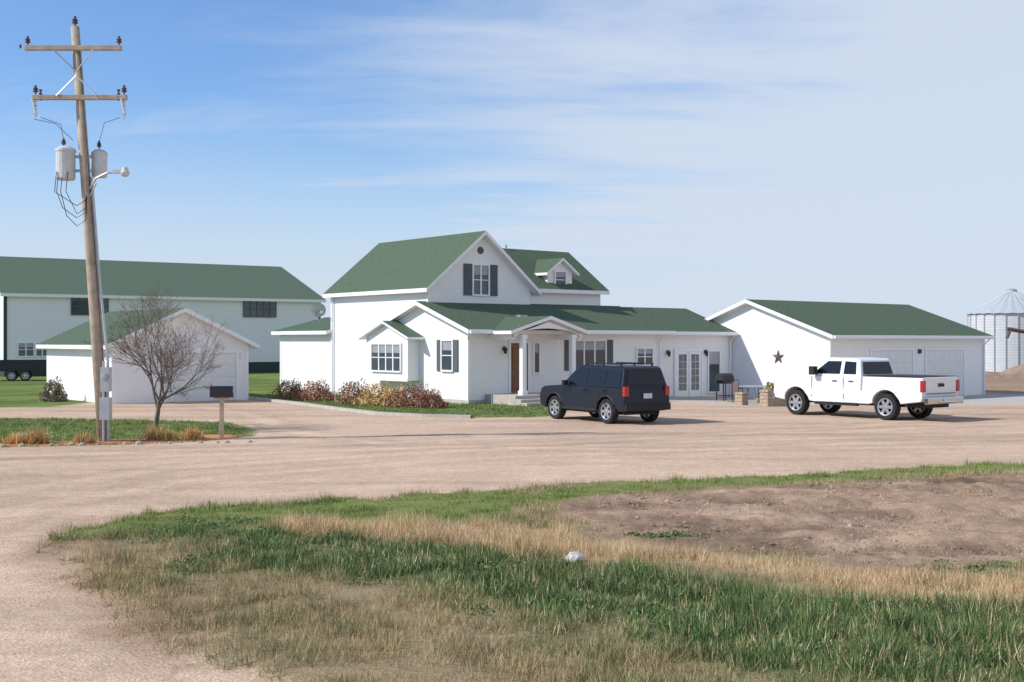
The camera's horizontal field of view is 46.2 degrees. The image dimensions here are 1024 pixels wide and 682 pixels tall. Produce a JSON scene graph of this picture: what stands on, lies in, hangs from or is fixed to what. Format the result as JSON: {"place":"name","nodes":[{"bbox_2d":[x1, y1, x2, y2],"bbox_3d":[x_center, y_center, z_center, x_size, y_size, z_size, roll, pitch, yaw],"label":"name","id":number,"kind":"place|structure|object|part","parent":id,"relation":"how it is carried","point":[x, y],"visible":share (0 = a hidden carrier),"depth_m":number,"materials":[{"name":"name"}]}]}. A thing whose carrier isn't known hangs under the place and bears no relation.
{"place":"outdoors","nodes":[
{"label":"outdoors","id":0,"kind":"place"},
{"bbox_2d":[18,424,54,444],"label":"ornamental grass","id":1,"kind":"object","parent":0,"point":[38,437],"depth_m":29.17,"materials":[{"name":"beige plant"}]},
{"bbox_2d":[66,430,101,443],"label":"ornamental grass","id":2,"kind":"object","parent":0,"point":[86,439],"depth_m":29.30,"materials":[{"name":"beige plant"}]},
{"bbox_2d":[0,416,255,447],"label":"lawn grass","id":3,"kind":"structure","parent":0,"point":[57,430],"depth_m":34.23,"materials":[{"name":"green plant"}]},
{"bbox_2d":[180,425,206,438],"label":"ornamental grass","id":4,"kind":"object","parent":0,"point":[192,434],"depth_m":30.71,"materials":[{"name":"beige plant"}]},
{"bbox_2d":[0,392,1023,681],"bbox_3d":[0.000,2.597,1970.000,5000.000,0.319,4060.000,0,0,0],"label":"gravel driveway","id":5,"kind":"structure","parent":0,"point":[724,436],"depth_m":25.07,"materials":[{"name":"beige gravel"}]},
{"bbox_2d":[0,458,1023,681],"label":"loose stones","id":6,"kind":"object","parent":5,"relation":"on","point":[746,525],"visible":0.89,"depth_m":16.41,"materials":[{"name":"brown stone"}]},
{"bbox_2d":[540,362,670,423],"bbox_3d":[2.869,1.583,37.821,2.200,1.835,4.470,0,0,-33],"label":"suv","id":7,"kind":"object","parent":5,"relation":"on","point":[608,393],"visible":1,"depth_m":36.42,"materials":[{"name":"black paint"}]},
{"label":"windows","id":8,"kind":"part","parent":7,"relation":"part of","materials":[{"name":"black glass"}]},
{"bbox_2d":[710,373,734,400],"bbox_3d":[9.350,2.020,52.800,1.500,1.200,0.500,0,0,-39],"label":"barbecue grill","id":9,"kind":"object","parent":5,"relation":"on","point":[724,378],"visible":0.91,"depth_m":52.61,"materials":[{"name":"metal"}]},
{"bbox_2d":[732,382,747,402],"bbox_3d":[9.700,2.188,51.000,0.480,0.900,0.480,0,0,-19],"label":"patio chair","id":10,"kind":"object","parent":5,"relation":"on","point":[735,387],"visible":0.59,"depth_m":50.91,"materials":[{"name":"metal"}]},
{"bbox_2d":[734,392,748,404],"bbox_3d":[9.200,2.308,48.100,0.440,0.500,0.440,0,0,-39],"label":"stone planter","id":11,"kind":"object","parent":5,"relation":"on","point":[741,398],"visible":1,"depth_m":47.96,"materials":[{"name":"beige stone"}]},
{"bbox_2d":[739,385,764,403],"bbox_3d":[10.300,2.309,51.500,1.200,0.758,1.200,0,0,-39],"label":"patio table","id":12,"kind":"object","parent":5,"relation":"on","point":[750,386],"visible":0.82,"depth_m":51.33,"materials":[{"name":"metal"}]},
{"bbox_2d":[759,389,773,406],"bbox_3d":[9.900,2.209,46.600,0.440,0.650,0.440,0,0,-39],"label":"stone planter","id":13,"kind":"object","parent":5,"relation":"on","point":[766,399],"visible":0.88,"depth_m":46.46,"materials":[{"name":"beige stone"}]},
{"bbox_2d":[754,382,784,402],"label":"shrub","id":14,"kind":"object","parent":5,"relation":"on","point":[769,387],"visible":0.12,"depth_m":47.55,"materials":[{"name":"yellow plant"}]},
{"bbox_2d":[774,399,786,405],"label":"blocks","id":15,"kind":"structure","parent":5,"relation":"on","point":[779,402],"depth_m":46.91,"materials":[{"name":"grey concrete"}]},
{"bbox_2d":[705,299,995,398],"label":"garage","id":16,"kind":"structure","parent":5,"relation":"on","point":[772,340],"depth_m":57.22,"materials":[{"name":"white"}]},
{"bbox_2d":[870,348,913,374],"bbox_3d":[17.901,1.545,56.457,3.520,2.410,0.067,0,0,-39],"label":"garage door","id":17,"kind":"structure","parent":16,"relation":"in","point":[898,358],"depth_m":56.76,"materials":[{"name":"paint"}]},
{"bbox_2d":[925,348,964,395],"bbox_3d":[21.403,1.545,59.283,3.520,2.410,0.067,0,0,-39],"label":"garage door","id":18,"kind":"structure","parent":16,"relation":"in","point":[938,361],"depth_m":59.39,"materials":[{"name":"paint"}]},
{"bbox_2d":[772,357,963,419],"bbox_3d":[11.634,1.520,39.688,2.440,1.960,6.240,0,0,-37],"label":"pickup truck","id":19,"kind":"object","parent":5,"relation":"on","point":[832,385],"visible":1,"depth_m":38.88,"materials":[{"name":"white paint"}]},
{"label":"windows","id":20,"kind":"part","parent":19,"relation":"part of","materials":[{"name":"black glass"}]},
{"bbox_2d":[0,372,1023,681],"bbox_3d":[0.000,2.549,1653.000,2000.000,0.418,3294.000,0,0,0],"label":"ground","id":21,"kind":"structure","parent":0,"point":[978,528],"depth_m":14.67,"materials":[{"name":"brown soil"}]},
{"bbox_2d":[0,431,29,443],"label":"ornamental grass","id":22,"kind":"object","parent":21,"relation":"on","point":[13,439],"depth_m":29.18,"materials":[{"name":"beige plant"}]},
{"bbox_2d":[0,360,46,380],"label":"utility trailer","id":23,"kind":"object","parent":21,"relation":"on","point":[13,367],"visible":1,"depth_m":75.12,"materials":[{"name":"metal"}]},
{"bbox_2d":[38,376,68,401],"bbox_3d":[-18.933,1.976,49.501,1.223,1.136,0.991,0,0,0],"label":"shrub","id":24,"kind":"object","parent":21,"relation":"on","point":[57,394],"visible":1,"depth_m":49.38,"materials":[{"name":"brown plant"}]},
{"bbox_2d":[19,16,129,440],"bbox_3d":[-10.868,-2.658,29.981,2.760,10.936,0.881,0,0,0],"label":"utility pole","id":25,"kind":"object","parent":21,"relation":"on","point":[66,169],"visible":1,"depth_m":29.87,"materials":[{"name":"brown wood"}]},
{"bbox_2d":[0,434,251,446],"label":"edging stones","id":26,"kind":"object","parent":21,"relation":"on","point":[84,444],"visible":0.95,"depth_m":28.96,"materials":[{"name":"grey stone"}]},
{"bbox_2d":[36,308,259,403],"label":"shed","id":27,"kind":"structure","parent":21,"relation":"on","point":[69,357],"depth_m":49.79,"materials":[{"name":"white"}]},
{"bbox_2d":[170,350,238,401],"bbox_3d":[-12.742,1.435,49.821,3.020,2.090,0.067,0,0,-39],"label":"overhead door","id":28,"kind":"structure","parent":27,"relation":"in","point":[228,360],"depth_m":49.87,"materials":[{"name":"paint"}]},
{"bbox_2d":[136,423,163,439],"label":"ornamental grass","id":29,"kind":"object","parent":21,"relation":"on","point":[150,433],"depth_m":30.48,"materials":[{"name":"beige plant"}]},
{"bbox_2d":[80,279,227,428],"bbox_3d":[-9.854,0.419,33.929,3.787,4.413,3.498,0,0,26],"label":"bare tree","id":30,"kind":"object","parent":21,"relation":"on","point":[161,397],"visible":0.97,"depth_m":33.57,"materials":[{"name":"brown plant"}]},
{"bbox_2d":[0,256,325,376],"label":"barn","id":31,"kind":"structure","parent":21,"relation":"on","point":[42,299],"depth_m":92.57,"materials":[{"name":"white metal"}]},
{"bbox_2d":[17,342,34,356],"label":"small window","id":32,"kind":"structure","parent":31,"relation":"in","point":[24,349],"depth_m":84.73,"materials":[{"name":"white glass"}]},
{"bbox_2d":[35,342,46,356],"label":"window","id":33,"kind":"structure","parent":31,"relation":"in","point":[39,352],"depth_m":85.26,"materials":[{"name":"white glass"}]},
{"bbox_2d":[71,298,108,314],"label":"window","id":34,"kind":"structure","parent":31,"relation":"in","point":[79,306],"depth_m":86.90,"materials":[{"name":"glass"}]},
{"bbox_2d":[243,301,276,316],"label":"window","id":35,"kind":"structure","parent":31,"relation":"in","point":[250,308],"depth_m":94.47,"materials":[{"name":"glass"}]},
{"bbox_2d":[155,428,180,439],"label":"ornamental grass","id":36,"kind":"object","parent":21,"relation":"on","point":[167,435],"depth_m":30.38,"materials":[{"name":"beige plant"}]},
{"bbox_2d":[210,386,233,437],"bbox_3d":[-7.497,1.931,31.011,0.590,1.539,0.240,0,0,-8],"label":"mailbox","id":37,"kind":"object","parent":21,"relation":"on","point":[221,393],"visible":0.89,"depth_m":30.94,"materials":[{"name":"brown wood"}]},
{"bbox_2d":[267,378,306,398],"bbox_3d":[-9.536,2.058,51.807,1.597,0.951,1.559,0,0,-41],"label":"shrub","id":38,"kind":"object","parent":21,"relation":"on","point":[294,389],"visible":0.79,"depth_m":51.66,"materials":[{"name":"brown plant"}]},
{"bbox_2d":[292,378,335,400],"bbox_3d":[-8.272,2.053,50.191,1.963,0.982,1.572,0,0,0],"label":"shrub","id":39,"kind":"object","parent":21,"relation":"on","point":[318,394],"visible":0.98,"depth_m":50.00,"materials":[{"name":"brown plant"}]},
{"bbox_2d":[329,378,373,404],"bbox_3d":[-6.097,1.991,47.383,1.744,1.090,1.653,0,0,40],"label":"shrub","id":40,"kind":"object","parent":21,"relation":"on","point":[345,395],"visible":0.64,"depth_m":47.22,"materials":[{"name":"brown plant"}]},
{"bbox_2d":[251,397,472,418],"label":"lawn curb","id":41,"kind":"structure","parent":21,"relation":"on","point":[363,411],"depth_m":41.45,"materials":[{"name":"concrete"}]},
{"bbox_2d":[351,381,392,406],"bbox_3d":[-5.239,2.024,46.304,1.938,1.016,1.592,0,0,0],"label":"shrub","id":42,"kind":"object","parent":21,"relation":"on","point":[366,395],"visible":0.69,"depth_m":46.16,"materials":[{"name":"yellow plant"}]},
{"bbox_2d":[374,385,410,406],"bbox_3d":[-4.521,2.094,45.901,1.600,0.884,1.300,0,0,0],"label":"shrub","id":43,"kind":"object","parent":21,"relation":"on","point":[385,395],"visible":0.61,"depth_m":45.73,"materials":[{"name":"yellow plant"}]},
{"bbox_2d":[382,381,431,407],"bbox_3d":[-3.814,2.009,45.311,2.219,1.044,1.735,0,0,0],"label":"shrub","id":44,"kind":"object","parent":21,"relation":"on","point":[400,402],"visible":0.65,"depth_m":45.11,"materials":[{"name":"brown plant"}]},
{"bbox_2d":[249,393,567,417],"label":"lawn grass","id":45,"kind":"structure","parent":21,"relation":"on","point":[470,406],"depth_m":43.91,"materials":[{"name":"green plant"}]},
{"bbox_2d":[407,388,448,407],"bbox_3d":[-3.042,2.154,44.917,1.451,0.782,1.342,0,0,40],"label":"shrub","id":46,"kind":"object","parent":21,"relation":"on","point":[436,401],"visible":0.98,"depth_m":44.70,"materials":[{"name":"brown plant"}]},
{"bbox_2d":[271,231,737,405],"bbox_3d":[-0.003,-0.965,57.547,17.100,7.530,18.950,0,0,-39],"label":"farmhouse","id":47,"kind":"object","parent":21,"relation":"on","point":[476,317],"visible":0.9,"depth_m":52.28,"materials":[{"name":"white"}]},
{"bbox_2d":[370,343,401,372],"bbox_3d":[-5.353,0.700,50.885,0.087,1.240,2.340,0,0,-39],"label":"bay window","id":48,"kind":"structure","parent":47,"relation":"in","point":[384,357],"depth_m":50.86,"materials":[{"name":"white glass"}]},
{"bbox_2d":[437,339,457,371],"bbox_3d":[-2.625,0.585,48.460,0.087,1.310,1.440,0,0,-39],"label":"gable end window","id":49,"kind":"structure","parent":47,"relation":"in","point":[447,349],"depth_m":48.46,"materials":[{"name":"white glass"}]},
{"bbox_2d":[463,263,497,295],"bbox_3d":[-1.332,-2.625,51.629,1.820,1.390,0.087,0,0,-39],"label":"attic window","id":50,"kind":"structure","parent":47,"relation":"in","point":[478,279],"depth_m":51.60,"materials":[{"name":"white glass"}]},
{"bbox_2d":[511,343,527,392],"bbox_3d":[0.291,1.090,48.981,0.900,2.020,0.047,0,0,-39],"label":"front door","id":51,"kind":"structure","parent":47,"relation":"in","point":[514,346],"depth_m":48.83,"materials":[{"name":"brown wood"}]},
{"bbox_2d":[532,342,540,373],"bbox_3d":[1.024,0.700,49.546,0.390,1.340,0.087,0,0,-39],"label":"sidelight window","id":52,"kind":"structure","parent":47,"relation":"in","point":[536,346],"depth_m":49.55,"materials":[{"name":"white glass"}]},
{"bbox_2d":[554,270,566,283],"bbox_3d":[2.223,-2.800,54.947,0.740,0.840,0.087,0,0,-39],"label":"dormer window","id":53,"kind":"structure","parent":47,"relation":"in","point":[560,277],"depth_m":54.97,"materials":[{"name":"white glass"}]},
{"bbox_2d":[564,339,612,370],"bbox_3d":[3.319,0.600,51.398,2.790,1.340,0.087,0,0,-39],"label":"window","id":54,"kind":"structure","parent":47,"relation":"in","point":[587,350],"depth_m":51.46,"materials":[{"name":"white glass"}]},
{"bbox_2d":[636,347,653,365],"bbox_3d":[5.927,0.700,53.502,1.090,0.840,0.087,0,0,-39],"label":"kitchen window","id":55,"kind":"structure","parent":47,"relation":"in","point":[643,354],"depth_m":53.51,"materials":[{"name":"white glass"}]},
{"bbox_2d":[674,348,702,396],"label":"french doors","id":56,"kind":"structure","parent":47,"relation":"in","point":[688,366],"depth_m":56.00,"materials":[{"name":"white glass"}]},
{"bbox_2d":[707,350,720,392],"bbox_3d":[9.620,1.450,57.125,0.890,2.040,0.087,0,0,-39],"label":"breezeway window","id":57,"kind":"structure","parent":47,"relation":"in","point":[714,356],"depth_m":57.12,"materials":[{"name":"white glass"}]},
{"bbox_2d":[34,457,1023,681],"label":"verge grass","id":58,"kind":"structure","parent":21,"relation":"on","point":[822,613],"depth_m":11.14,"materials":[{"name":"green plant"}]},
{"bbox_2d":[564,552,583,562],"bbox_3d":[0.699,2.412,13.300,0.244,0.158,0.198,0,0,0],"label":"rock","id":59,"kind":"object","parent":21,"relation":"on","point":[576,556],"visible":0.69,"depth_m":13.25,"materials":[{"name":"white stone"}]},
{"bbox_2d":[142,513,1023,662],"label":"weeds","id":60,"kind":"object","parent":21,"relation":"on","point":[666,535],"visible":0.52,"depth_m":12.86,"materials":[{"name":"green plant"}]},
{"bbox_2d":[966,288,1023,371],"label":"grain bin","id":61,"kind":"object","parent":21,"relation":"on","point":[996,316],"visible":0.69,"depth_m":107.23,"materials":[{"name":"metal"}]},
{"bbox_2d":[985,364,1023,377],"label":"soil heap","id":62,"kind":"object","parent":21,"relation":"on","point":[1016,371],"visible":0.57,"depth_m":90.91,"materials":[{"name":"beige soil"}]},
{"bbox_2d":[1005,327,1023,337],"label":"grain auger","id":63,"kind":"object","parent":21,"relation":"on","point":[1009,329],"visible":1,"depth_m":98.00,"materials":[{"name":"metal"}]},
{"bbox_2d":[0,0,1023,325],"label":"sky","id":64,"kind":"structure","parent":0,"point":[704,158],"materials":[{"name":"blue"}]}
]}

